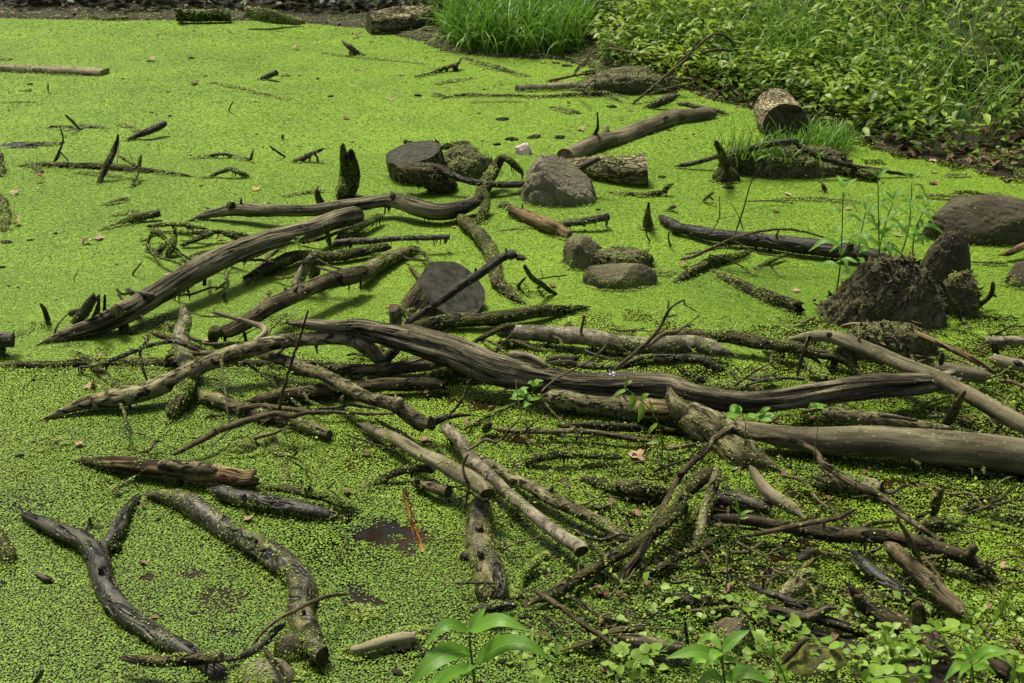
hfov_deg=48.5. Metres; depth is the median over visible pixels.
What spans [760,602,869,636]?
stick
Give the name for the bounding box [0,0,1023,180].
fallen leaves
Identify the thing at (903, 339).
stump
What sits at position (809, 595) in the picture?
twig
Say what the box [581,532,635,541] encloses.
twig
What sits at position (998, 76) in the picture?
weed plant
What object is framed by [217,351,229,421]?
twig
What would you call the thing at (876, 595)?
twig
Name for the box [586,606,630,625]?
stick
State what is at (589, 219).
branch
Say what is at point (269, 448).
twig
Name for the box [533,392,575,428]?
twig
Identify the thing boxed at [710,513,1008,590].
branch
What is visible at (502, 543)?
stick
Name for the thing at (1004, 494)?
twig
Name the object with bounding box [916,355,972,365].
twig
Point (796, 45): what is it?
weed plant
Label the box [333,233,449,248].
stick
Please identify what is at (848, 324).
stick
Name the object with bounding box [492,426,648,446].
stick
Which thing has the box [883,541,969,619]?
stick
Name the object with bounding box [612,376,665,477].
weed
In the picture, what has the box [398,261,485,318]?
boulder
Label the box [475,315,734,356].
log
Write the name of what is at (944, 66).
weed plant
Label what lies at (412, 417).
branch
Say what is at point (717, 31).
weed plant
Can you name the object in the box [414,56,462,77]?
branch
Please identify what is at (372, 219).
branch
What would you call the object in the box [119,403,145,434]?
twig
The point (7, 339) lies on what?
log
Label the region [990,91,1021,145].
weed plant
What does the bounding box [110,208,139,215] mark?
stick
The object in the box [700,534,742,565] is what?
twig
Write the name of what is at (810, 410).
twig
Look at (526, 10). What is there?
tall grass
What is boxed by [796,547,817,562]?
rock
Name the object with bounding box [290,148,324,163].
branch
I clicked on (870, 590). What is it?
twig litter
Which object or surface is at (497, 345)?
twig
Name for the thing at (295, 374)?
twig
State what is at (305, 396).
twig
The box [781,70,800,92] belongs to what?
weed plant
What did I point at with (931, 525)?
log
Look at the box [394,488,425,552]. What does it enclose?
stick
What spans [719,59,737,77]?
weed plant
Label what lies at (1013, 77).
weed plant
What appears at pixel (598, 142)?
log
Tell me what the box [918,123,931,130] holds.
branch
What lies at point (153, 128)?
log
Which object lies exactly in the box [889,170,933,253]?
knotweed plant
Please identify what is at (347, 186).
stump
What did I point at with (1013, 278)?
boulder
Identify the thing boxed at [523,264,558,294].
branch
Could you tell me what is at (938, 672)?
ground
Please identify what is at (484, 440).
twig
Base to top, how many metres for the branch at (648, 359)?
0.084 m
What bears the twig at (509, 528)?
on the duckweed
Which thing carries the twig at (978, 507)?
on the twig at (968, 503)
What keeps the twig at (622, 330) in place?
on the water
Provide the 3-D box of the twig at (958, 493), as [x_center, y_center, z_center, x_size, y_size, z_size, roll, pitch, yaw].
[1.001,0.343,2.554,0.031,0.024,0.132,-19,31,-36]
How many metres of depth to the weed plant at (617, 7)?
7.72 m
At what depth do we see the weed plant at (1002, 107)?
5.36 m
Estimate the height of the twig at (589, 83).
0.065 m
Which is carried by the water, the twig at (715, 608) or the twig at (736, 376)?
the twig at (715, 608)
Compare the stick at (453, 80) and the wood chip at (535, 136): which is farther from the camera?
the stick at (453, 80)
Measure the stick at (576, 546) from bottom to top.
0.077 m
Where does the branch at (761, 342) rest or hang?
on the water
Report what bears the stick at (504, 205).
on the duckweed carpet
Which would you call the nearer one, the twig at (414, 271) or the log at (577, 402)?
the log at (577, 402)
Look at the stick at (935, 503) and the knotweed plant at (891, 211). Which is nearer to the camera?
the stick at (935, 503)
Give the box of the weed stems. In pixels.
[602,0,1023,162]
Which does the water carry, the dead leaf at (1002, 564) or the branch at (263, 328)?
the dead leaf at (1002, 564)
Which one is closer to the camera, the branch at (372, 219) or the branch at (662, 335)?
the branch at (662, 335)
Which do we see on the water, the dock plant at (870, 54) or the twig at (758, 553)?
the twig at (758, 553)
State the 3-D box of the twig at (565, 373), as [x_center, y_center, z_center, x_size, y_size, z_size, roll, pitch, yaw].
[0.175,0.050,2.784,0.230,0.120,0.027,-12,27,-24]
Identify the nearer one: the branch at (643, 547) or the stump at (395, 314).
the branch at (643, 547)
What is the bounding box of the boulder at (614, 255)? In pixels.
[594,245,657,267]
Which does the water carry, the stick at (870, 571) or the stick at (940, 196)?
the stick at (870, 571)
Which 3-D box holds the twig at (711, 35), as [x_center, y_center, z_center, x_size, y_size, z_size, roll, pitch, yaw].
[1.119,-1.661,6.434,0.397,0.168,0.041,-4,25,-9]
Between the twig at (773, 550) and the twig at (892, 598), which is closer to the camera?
the twig at (892, 598)
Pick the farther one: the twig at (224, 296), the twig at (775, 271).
the twig at (775, 271)
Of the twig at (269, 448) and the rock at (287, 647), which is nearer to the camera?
the rock at (287, 647)
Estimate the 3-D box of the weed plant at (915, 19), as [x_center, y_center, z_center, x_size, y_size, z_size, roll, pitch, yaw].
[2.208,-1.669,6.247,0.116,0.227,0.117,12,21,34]
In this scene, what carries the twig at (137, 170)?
on the duckweed carpet
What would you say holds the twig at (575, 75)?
on the duckweed carpet
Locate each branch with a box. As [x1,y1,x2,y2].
[0,150,8,177]
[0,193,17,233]
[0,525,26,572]
[17,492,237,682]
[34,206,363,346]
[34,331,399,422]
[68,349,126,389]
[75,338,183,375]
[91,134,118,184]
[142,221,248,248]
[142,227,177,258]
[149,332,199,351]
[164,350,215,359]
[171,410,395,455]
[185,191,480,222]
[206,484,347,524]
[207,265,369,348]
[209,311,268,339]
[225,622,290,682]
[237,402,331,414]
[257,352,427,432]
[260,481,359,515]
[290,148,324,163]
[290,252,343,287]
[308,402,379,410]
[313,186,323,203]
[334,212,383,239]
[341,40,365,55]
[375,418,414,441]
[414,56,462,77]
[419,367,478,382]
[427,413,473,429]
[441,90,626,101]
[441,140,471,149]
[453,213,527,305]
[472,191,490,224]
[506,206,575,239]
[517,450,624,468]
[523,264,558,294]
[528,467,713,608]
[558,213,609,228]
[577,156,600,170]
[579,353,677,371]
[592,112,598,134]
[607,183,673,197]
[611,427,936,589]
[633,534,726,581]
[641,324,693,350]
[643,93,679,108]
[654,214,887,261]
[667,328,861,374]
[670,250,754,283]
[673,354,724,372]
[674,138,800,167]
[698,191,715,202]
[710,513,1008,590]
[785,330,1023,433]
[795,143,913,177]
[805,363,833,381]
[845,583,959,670]
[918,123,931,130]
[973,282,996,316]
[1012,94,1023,106]
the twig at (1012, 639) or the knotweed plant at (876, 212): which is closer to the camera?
the twig at (1012, 639)
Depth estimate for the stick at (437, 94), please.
6.40 m
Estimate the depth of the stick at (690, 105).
6.04 m
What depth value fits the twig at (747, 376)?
2.87 m
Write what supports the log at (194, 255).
on the duckweed carpet
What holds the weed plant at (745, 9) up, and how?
on the ground at (938, 672)
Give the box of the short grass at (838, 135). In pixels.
[694,113,875,165]
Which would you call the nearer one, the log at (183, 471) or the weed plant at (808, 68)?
the log at (183, 471)
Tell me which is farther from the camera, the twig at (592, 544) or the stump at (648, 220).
the stump at (648, 220)
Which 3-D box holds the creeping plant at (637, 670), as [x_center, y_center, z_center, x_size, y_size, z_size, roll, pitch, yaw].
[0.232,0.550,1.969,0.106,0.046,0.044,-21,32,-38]
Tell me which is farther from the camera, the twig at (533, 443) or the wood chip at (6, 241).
the wood chip at (6, 241)
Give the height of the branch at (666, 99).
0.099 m
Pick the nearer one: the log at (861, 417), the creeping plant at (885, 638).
the creeping plant at (885, 638)
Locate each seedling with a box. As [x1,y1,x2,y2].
[509,379,543,447]
[726,404,773,488]
[808,403,825,495]
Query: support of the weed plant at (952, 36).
on the ground at (938, 672)
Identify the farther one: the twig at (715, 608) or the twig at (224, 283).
the twig at (224, 283)
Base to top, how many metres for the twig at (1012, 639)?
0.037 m
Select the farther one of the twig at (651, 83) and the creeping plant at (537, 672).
the twig at (651, 83)
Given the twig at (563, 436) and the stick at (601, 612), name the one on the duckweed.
the twig at (563, 436)
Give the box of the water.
[0,18,1023,682]
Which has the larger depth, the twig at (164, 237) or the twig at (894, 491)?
the twig at (164, 237)
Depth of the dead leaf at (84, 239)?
4.14 m
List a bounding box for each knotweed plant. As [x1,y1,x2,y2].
[411,607,549,682]
[666,630,770,682]
[808,175,870,291]
[830,197,882,266]
[849,167,902,256]
[855,188,910,255]
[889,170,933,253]
[894,195,942,255]
[944,641,1009,682]
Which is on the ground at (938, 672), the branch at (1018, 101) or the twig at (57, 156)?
the branch at (1018, 101)
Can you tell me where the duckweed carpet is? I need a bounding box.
[0,18,1023,365]
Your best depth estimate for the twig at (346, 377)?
3.01 m
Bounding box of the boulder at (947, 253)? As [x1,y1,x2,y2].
[920,231,971,286]
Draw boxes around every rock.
[225,654,307,682]
[443,142,504,179]
[696,615,763,663]
[781,643,850,681]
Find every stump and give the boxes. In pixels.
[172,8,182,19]
[334,143,360,199]
[384,140,444,184]
[637,202,657,230]
[707,140,745,184]
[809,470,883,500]
[811,250,953,329]
[834,316,944,365]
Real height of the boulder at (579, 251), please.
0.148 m
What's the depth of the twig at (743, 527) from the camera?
2.43 m
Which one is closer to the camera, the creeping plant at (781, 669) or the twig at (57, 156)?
the creeping plant at (781, 669)
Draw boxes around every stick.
[0,100,35,102]
[0,141,58,149]
[28,435,74,454]
[31,669,46,682]
[55,124,111,130]
[65,114,80,130]
[75,169,122,176]
[101,195,134,205]
[104,474,139,496]
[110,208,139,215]
[116,649,224,674]
[117,122,142,131]
[204,81,290,99]
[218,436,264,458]
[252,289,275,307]
[278,309,308,410]
[281,188,324,196]
[320,51,426,63]
[323,221,331,247]
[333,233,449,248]
[335,631,419,661]
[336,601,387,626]
[357,422,494,497]
[363,464,435,490]
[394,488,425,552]
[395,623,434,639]
[402,477,452,498]
[403,139,414,143]
[404,248,526,323]
[428,92,445,96]
[434,77,476,84]
[439,422,588,556]
[466,599,517,613]
[469,99,528,102]
[477,455,628,542]
[480,420,492,436]
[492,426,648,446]
[497,201,513,209]
[497,540,514,554]
[498,224,530,231]
[546,106,581,114]
[560,637,603,658]
[577,499,651,521]
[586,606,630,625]
[608,624,645,635]
[674,644,687,649]
[676,101,728,115]
[676,367,715,383]
[684,503,699,529]
[694,465,721,545]
[745,377,805,386]
[747,577,803,607]
[749,465,804,520]
[752,253,787,270]
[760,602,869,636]
[770,195,860,203]
[781,636,807,664]
[795,333,812,376]
[806,175,829,192]
[839,322,868,328]
[841,547,919,605]
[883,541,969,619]
[914,192,969,199]
[914,330,995,373]
[925,487,944,517]
[982,336,1023,354]
[984,191,1005,194]
[999,242,1023,255]
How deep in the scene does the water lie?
2.49 m
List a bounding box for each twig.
[23,435,50,448]
[28,567,60,582]
[40,302,54,323]
[52,129,68,161]
[53,312,69,333]
[80,515,105,527]
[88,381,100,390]
[116,122,126,163]
[116,288,136,295]
[119,154,141,187]
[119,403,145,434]
[123,288,144,319]
[138,334,150,380]
[140,229,173,242]
[140,440,161,452]
[145,242,182,265]
[145,250,180,266]
[155,227,191,259]
[160,320,230,345]
[165,323,201,344]
[167,309,242,330]
[180,286,228,295]
[189,148,253,162]
[192,415,236,438]
[200,376,225,384]
[215,268,227,292]
[217,291,226,301]
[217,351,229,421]
[239,243,297,284]
[243,361,278,389]
[246,258,272,262]
[250,424,297,439]
[252,592,347,645]
[257,433,308,471]
[261,3,307,7]
[268,314,286,335]
[268,375,336,406]
[269,146,288,156]
[274,274,307,279]
[274,348,287,353]
[282,383,320,405]
[283,398,304,408]
[291,371,312,377]
[296,358,335,364]
[298,226,357,243]
[322,222,377,250]
[335,373,354,417]
[345,352,366,359]
[346,435,410,456]
[399,303,413,316]
[402,255,433,261]
[407,265,419,279]
[410,247,430,263]
[441,532,464,545]
[449,372,470,413]
[455,581,498,585]
[457,488,490,503]
[462,453,470,509]
[463,398,526,430]
[465,379,521,451]
[466,390,532,398]
[479,338,508,355]
[495,334,512,352]
[496,523,516,537]
[497,338,553,352]
[497,547,515,556]
[499,501,542,516]
[506,339,550,350]
[506,532,545,548]
[506,577,551,601]
[512,277,525,289]
[513,417,539,437]
[522,434,563,449]
[532,587,614,646]
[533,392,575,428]
[538,269,567,279]
[539,320,571,341]
[541,333,619,391]
[541,614,566,633]
[543,575,589,619]
[547,66,660,82]
[554,423,591,447]
[554,433,573,444]
[559,360,599,367]
[560,630,625,651]
[565,593,618,619]
[569,88,585,90]
[573,60,589,74]
[579,495,619,504]
[581,79,594,91]
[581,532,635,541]
[582,69,598,72]
[583,42,630,67]
[583,349,633,361]
[584,48,666,66]
[584,538,608,564]
[589,624,648,639]
[594,503,614,510]
[596,572,643,584]
[609,327,651,332]
[613,299,696,370]
[613,540,645,572]
[623,351,639,356]
[630,594,683,628]
[631,40,697,104]
[644,82,661,87]
[646,84,685,94]
[647,456,673,470]
[649,419,690,436]
[652,88,677,93]
[653,447,703,471]
[654,559,682,568]
[656,268,677,277]
[660,437,697,458]
[660,441,705,450]
[664,205,676,210]
[664,230,674,246]
[665,580,696,584]
[666,77,693,80]
[671,313,701,330]
[676,32,740,63]
[679,227,825,260]
[679,573,712,580]
[684,619,689,645]
[685,441,717,448]
[686,48,748,64]
[689,604,742,612]
[693,480,724,497]
[693,644,759,666]
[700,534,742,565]
[700,550,716,574]
[701,596,714,616]
[707,522,735,527]
[708,254,757,276]
[713,196,725,227]
[721,479,739,525]
[725,367,744,381]
[725,539,784,554]
[732,157,766,240]
[733,361,772,386]
[733,524,762,530]
[734,241,794,256]
[736,541,792,571]
[739,559,795,575]
[740,377,780,382]
[740,508,857,537]
[743,538,780,546]
[747,200,792,205]
[762,350,777,365]
[763,350,793,355]
[765,415,778,423]
[766,534,792,573]
[767,588,808,604]
[769,264,783,277]
[774,567,838,589]
[776,561,815,600]
[781,474,829,509]
[784,338,826,370]
[789,317,814,330]
[793,581,821,608]
[795,555,821,571]
[798,496,841,521]
[800,403,844,414]
[803,543,858,569]
[811,481,827,485]
[829,505,872,541]
[845,599,854,608]
[861,500,908,527]
[865,546,883,555]
[869,589,888,602]
[876,590,911,607]
[881,569,902,577]
[882,566,902,579]
[883,483,914,493]
[896,517,921,562]
[896,554,945,581]
[904,582,919,587]
[905,531,944,555]
[909,354,950,361]
[909,457,920,467]
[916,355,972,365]
[922,386,989,406]
[923,555,945,585]
[926,413,945,418]
[931,411,956,422]
[931,484,981,503]
[937,521,983,533]
[938,279,975,329]
[940,173,970,177]
[946,568,972,575]
[957,504,1002,509]
[958,502,1023,514]
[961,483,997,510]
[963,555,1023,575]
[964,499,1023,515]
[971,260,1009,266]
[976,344,991,349]
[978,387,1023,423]
[988,323,1018,335]
[988,484,1023,504]
[989,424,1002,433]
[990,365,1012,377]
[994,379,1023,387]
[994,476,1011,483]
[994,580,1023,588]
[1000,566,1023,576]
[1005,634,1023,645]
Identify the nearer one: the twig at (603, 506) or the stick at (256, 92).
the twig at (603, 506)
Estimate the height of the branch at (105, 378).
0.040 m
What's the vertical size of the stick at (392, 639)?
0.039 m
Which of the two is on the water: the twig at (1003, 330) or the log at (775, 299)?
the twig at (1003, 330)
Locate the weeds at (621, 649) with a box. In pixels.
[506,572,1023,682]
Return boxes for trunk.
[665,386,781,473]
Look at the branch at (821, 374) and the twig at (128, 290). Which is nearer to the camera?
the branch at (821, 374)
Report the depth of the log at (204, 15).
8.69 m
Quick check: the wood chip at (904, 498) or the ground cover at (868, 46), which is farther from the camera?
the ground cover at (868, 46)
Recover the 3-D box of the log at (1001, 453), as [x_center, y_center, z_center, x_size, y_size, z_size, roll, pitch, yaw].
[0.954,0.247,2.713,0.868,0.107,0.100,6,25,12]
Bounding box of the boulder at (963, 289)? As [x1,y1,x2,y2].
[939,266,984,317]
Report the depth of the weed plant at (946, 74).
5.64 m
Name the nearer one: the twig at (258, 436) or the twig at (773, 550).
the twig at (773, 550)
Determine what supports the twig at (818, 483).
on the log at (820, 476)
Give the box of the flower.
[609,369,619,451]
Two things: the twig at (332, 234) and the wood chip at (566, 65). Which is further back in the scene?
the wood chip at (566, 65)
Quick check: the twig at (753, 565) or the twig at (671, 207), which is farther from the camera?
the twig at (671, 207)
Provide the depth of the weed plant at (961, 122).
5.30 m
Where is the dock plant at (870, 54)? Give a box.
[833,42,917,82]
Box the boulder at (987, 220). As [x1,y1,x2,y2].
[921,194,1023,246]
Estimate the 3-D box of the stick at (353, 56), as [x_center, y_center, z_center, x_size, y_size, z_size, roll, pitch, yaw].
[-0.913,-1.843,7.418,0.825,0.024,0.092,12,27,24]
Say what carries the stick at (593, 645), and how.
in the water
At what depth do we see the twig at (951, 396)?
3.02 m
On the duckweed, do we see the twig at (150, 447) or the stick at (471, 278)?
the twig at (150, 447)
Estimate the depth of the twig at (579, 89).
6.28 m
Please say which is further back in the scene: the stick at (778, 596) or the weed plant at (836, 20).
the weed plant at (836, 20)
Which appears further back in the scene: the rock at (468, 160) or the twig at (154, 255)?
the rock at (468, 160)
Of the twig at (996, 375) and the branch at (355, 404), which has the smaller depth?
the branch at (355, 404)
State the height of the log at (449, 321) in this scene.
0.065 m
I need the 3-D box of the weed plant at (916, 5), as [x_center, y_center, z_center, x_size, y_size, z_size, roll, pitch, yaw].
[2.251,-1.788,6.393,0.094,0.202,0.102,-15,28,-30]
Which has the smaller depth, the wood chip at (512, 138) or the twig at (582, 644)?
the twig at (582, 644)
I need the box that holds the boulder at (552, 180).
[516,154,602,207]
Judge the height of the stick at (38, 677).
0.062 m
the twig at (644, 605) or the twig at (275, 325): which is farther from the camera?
the twig at (275, 325)
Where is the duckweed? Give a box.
[0,2,1023,682]
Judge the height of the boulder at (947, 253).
0.283 m
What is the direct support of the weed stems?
on the ground at (938, 672)
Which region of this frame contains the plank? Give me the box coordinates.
[0,62,109,76]
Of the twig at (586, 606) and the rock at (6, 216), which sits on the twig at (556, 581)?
the twig at (586, 606)
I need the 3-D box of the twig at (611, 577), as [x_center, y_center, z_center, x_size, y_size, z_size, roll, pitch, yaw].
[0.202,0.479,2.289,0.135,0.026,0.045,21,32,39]
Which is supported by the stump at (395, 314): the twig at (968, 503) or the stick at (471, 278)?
the stick at (471, 278)
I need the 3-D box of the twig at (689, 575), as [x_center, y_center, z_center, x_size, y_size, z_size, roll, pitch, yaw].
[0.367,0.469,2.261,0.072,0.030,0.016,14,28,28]
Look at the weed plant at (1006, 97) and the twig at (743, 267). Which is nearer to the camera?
the twig at (743, 267)
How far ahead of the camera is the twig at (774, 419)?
2.89 m
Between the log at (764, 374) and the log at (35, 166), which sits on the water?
the log at (764, 374)
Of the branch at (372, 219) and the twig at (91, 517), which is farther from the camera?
the branch at (372, 219)
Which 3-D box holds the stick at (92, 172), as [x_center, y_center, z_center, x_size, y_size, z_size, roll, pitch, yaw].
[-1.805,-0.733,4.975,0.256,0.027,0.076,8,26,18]
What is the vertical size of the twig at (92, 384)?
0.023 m
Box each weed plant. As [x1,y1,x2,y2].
[599,1,619,17]
[612,0,620,29]
[651,20,664,43]
[657,47,684,57]
[679,30,695,65]
[706,19,724,49]
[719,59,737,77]
[738,0,755,19]
[755,0,774,38]
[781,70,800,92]
[787,0,800,16]
[793,44,801,68]
[797,66,816,94]
[818,29,834,61]
[829,19,842,42]
[856,0,874,18]
[858,23,882,36]
[873,0,885,18]
[876,85,895,125]
[903,102,921,131]
[905,4,921,37]
[905,16,924,40]
[912,20,939,38]
[921,77,936,105]
[928,29,943,50]
[929,47,942,69]
[935,73,955,107]
[936,53,974,62]
[940,119,986,145]
[941,59,959,85]
[946,28,957,51]
[956,68,979,86]
[957,0,973,12]
[958,45,981,59]
[968,59,993,74]
[974,0,990,18]
[981,12,1004,62]
[982,79,999,103]
[983,16,999,38]
[985,86,1006,132]
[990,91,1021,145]
[991,67,1005,87]
[993,20,1007,47]
[994,8,1023,59]
[997,112,1020,156]
[1003,103,1023,124]
[1005,60,1023,72]
[1005,89,1023,135]
[1006,76,1019,95]
[1007,1,1023,19]
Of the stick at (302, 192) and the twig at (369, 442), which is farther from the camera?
the stick at (302, 192)
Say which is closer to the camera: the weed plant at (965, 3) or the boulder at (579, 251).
the boulder at (579, 251)
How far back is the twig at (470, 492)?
2.51 m
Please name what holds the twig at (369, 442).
on the water
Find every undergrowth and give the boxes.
[12,0,511,11]
[586,0,1002,159]
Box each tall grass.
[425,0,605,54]
[602,0,1023,148]
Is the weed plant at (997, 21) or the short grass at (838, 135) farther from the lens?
the weed plant at (997, 21)
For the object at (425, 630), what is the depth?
2.16 m
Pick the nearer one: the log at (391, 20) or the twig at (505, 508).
the twig at (505, 508)
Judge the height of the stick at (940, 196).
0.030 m
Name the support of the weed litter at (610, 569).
on the ground at (938, 672)
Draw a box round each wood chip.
[0,240,11,243]
[14,453,23,457]
[128,331,137,335]
[391,668,402,674]
[495,117,508,120]
[497,658,506,663]
[505,137,518,140]
[527,134,540,138]
[554,135,564,138]
[562,64,572,66]
[722,185,733,188]
[896,494,909,499]
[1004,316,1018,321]
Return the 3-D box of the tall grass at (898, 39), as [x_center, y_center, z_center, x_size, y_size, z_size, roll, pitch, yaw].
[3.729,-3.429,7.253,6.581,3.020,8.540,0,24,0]
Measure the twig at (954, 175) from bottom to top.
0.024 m
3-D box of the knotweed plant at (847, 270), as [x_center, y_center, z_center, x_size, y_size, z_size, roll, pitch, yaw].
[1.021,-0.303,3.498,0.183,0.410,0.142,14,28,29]
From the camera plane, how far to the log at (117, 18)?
8.85 m
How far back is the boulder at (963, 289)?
3.52 m
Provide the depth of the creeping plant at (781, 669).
1.85 m
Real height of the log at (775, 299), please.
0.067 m
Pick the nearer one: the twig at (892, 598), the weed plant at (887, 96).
the twig at (892, 598)
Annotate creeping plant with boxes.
[516,650,551,682]
[626,639,673,682]
[730,593,859,654]
[767,642,791,682]
[861,663,931,682]
[880,630,908,682]
[905,617,982,640]
[916,644,932,682]
[963,599,977,630]
[992,582,1015,626]
[1010,656,1023,682]
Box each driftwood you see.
[67,292,106,324]
[280,318,962,412]
[545,354,579,366]
[558,421,646,432]
[939,390,965,425]
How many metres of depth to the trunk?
2.77 m
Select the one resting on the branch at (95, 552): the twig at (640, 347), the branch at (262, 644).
the branch at (262, 644)
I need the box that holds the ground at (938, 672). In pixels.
[0,0,1023,682]
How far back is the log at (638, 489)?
2.56 m
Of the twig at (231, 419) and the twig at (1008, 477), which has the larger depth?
the twig at (231, 419)
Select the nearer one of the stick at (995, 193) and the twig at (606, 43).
the stick at (995, 193)
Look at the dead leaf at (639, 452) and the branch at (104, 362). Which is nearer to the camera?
the dead leaf at (639, 452)
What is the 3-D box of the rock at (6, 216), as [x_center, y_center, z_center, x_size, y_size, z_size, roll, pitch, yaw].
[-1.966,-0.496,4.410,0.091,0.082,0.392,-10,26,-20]
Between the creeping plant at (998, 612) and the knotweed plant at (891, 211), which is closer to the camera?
the creeping plant at (998, 612)
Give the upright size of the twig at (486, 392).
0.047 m
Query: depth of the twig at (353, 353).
3.26 m
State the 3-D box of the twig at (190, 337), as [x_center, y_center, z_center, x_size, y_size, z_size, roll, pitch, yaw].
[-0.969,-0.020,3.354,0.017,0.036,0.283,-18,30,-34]
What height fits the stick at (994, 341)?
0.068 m
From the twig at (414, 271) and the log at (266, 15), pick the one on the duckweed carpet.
the log at (266, 15)
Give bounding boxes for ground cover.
[601,0,1023,142]
[811,64,1023,163]
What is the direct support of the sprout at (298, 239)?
on the duckweed carpet
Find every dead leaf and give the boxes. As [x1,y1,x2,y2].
[80,237,88,244]
[93,232,103,238]
[420,436,429,440]
[628,449,645,461]
[998,561,1008,567]
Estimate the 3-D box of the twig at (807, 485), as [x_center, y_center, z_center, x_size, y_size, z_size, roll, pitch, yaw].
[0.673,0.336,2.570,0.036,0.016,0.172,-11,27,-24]
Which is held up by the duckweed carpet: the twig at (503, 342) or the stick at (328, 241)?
the stick at (328, 241)
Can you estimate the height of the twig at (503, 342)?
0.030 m
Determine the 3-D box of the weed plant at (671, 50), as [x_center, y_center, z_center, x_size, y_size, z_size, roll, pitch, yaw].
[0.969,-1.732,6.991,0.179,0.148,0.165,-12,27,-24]
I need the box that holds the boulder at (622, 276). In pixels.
[577,263,661,291]
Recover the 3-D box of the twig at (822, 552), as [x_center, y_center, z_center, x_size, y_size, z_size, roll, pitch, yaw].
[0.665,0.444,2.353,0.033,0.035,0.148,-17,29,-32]
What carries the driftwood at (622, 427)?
on the water
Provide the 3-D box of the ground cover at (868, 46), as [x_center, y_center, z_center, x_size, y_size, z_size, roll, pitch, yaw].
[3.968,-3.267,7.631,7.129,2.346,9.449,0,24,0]
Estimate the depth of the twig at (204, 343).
3.30 m
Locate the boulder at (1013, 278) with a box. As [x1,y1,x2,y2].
[999,261,1023,289]
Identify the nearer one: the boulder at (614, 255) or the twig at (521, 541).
the twig at (521, 541)
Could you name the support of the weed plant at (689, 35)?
on the ground at (938, 672)
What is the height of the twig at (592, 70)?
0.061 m
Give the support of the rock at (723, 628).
on the ground at (938, 672)
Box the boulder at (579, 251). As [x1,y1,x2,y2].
[558,235,601,270]
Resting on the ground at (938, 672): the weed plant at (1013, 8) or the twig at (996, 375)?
the weed plant at (1013, 8)
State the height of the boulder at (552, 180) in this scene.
0.269 m
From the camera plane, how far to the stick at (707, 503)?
2.42 m
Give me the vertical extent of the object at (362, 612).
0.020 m
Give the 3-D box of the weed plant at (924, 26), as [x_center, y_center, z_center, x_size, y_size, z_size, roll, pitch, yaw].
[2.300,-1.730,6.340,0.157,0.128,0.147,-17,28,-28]
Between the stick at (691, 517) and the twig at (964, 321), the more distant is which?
the twig at (964, 321)
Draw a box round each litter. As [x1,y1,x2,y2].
[90,317,1023,667]
[95,320,1023,671]
[100,300,1023,675]
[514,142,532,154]
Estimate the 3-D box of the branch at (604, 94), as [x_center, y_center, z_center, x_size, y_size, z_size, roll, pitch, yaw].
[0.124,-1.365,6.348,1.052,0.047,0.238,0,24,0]
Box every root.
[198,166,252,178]
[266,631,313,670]
[395,162,524,194]
[474,154,523,205]
[507,551,548,601]
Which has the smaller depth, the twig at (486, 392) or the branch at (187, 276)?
the twig at (486, 392)
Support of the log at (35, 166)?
on the duckweed carpet
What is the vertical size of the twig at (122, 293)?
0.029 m
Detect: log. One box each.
[0,331,14,355]
[0,356,281,370]
[16,161,195,177]
[73,455,259,489]
[75,15,128,20]
[97,209,160,230]
[123,120,167,141]
[141,488,329,664]
[162,376,200,423]
[171,305,196,366]
[173,8,231,22]
[180,248,213,261]
[189,382,332,440]
[242,242,391,281]
[243,4,305,25]
[243,373,447,405]
[256,70,278,80]
[261,426,297,483]
[304,358,442,380]
[360,244,418,276]
[366,5,437,34]
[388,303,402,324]
[412,303,591,331]
[454,494,514,603]
[460,56,531,76]
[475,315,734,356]
[513,80,579,91]
[538,389,673,423]
[557,107,717,158]
[567,152,648,186]
[569,65,683,94]
[572,471,669,504]
[616,633,686,655]
[656,591,737,616]
[702,379,764,390]
[709,269,805,314]
[713,490,772,515]
[717,143,853,178]
[735,421,1023,475]
[749,371,776,380]
[753,88,807,141]
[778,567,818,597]
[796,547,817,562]
[820,407,961,430]
[840,167,880,182]
[911,509,970,537]
[931,352,991,383]
[980,508,1023,533]
[980,653,1011,678]
[988,354,1023,371]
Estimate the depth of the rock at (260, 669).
2.02 m
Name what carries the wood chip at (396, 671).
on the water
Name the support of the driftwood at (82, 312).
on the duckweed carpet
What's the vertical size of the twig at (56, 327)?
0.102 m
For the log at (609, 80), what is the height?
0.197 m
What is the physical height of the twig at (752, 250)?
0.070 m
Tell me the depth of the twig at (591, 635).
2.14 m
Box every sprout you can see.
[290,235,304,256]
[725,497,752,590]
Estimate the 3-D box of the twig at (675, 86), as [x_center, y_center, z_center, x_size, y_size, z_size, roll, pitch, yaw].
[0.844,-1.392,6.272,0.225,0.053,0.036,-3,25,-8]
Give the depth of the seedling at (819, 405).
2.52 m
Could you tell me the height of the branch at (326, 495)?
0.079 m
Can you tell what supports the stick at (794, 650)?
on the ground at (938, 672)
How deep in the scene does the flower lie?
2.72 m
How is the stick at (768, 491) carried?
on the log at (755, 504)
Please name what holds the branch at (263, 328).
on the branch at (153, 387)
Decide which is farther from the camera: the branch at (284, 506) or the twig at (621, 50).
the twig at (621, 50)
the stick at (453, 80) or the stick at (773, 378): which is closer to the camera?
the stick at (773, 378)
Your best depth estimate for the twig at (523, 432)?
2.78 m
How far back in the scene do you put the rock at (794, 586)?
2.22 m
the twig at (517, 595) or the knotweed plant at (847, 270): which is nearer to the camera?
the twig at (517, 595)

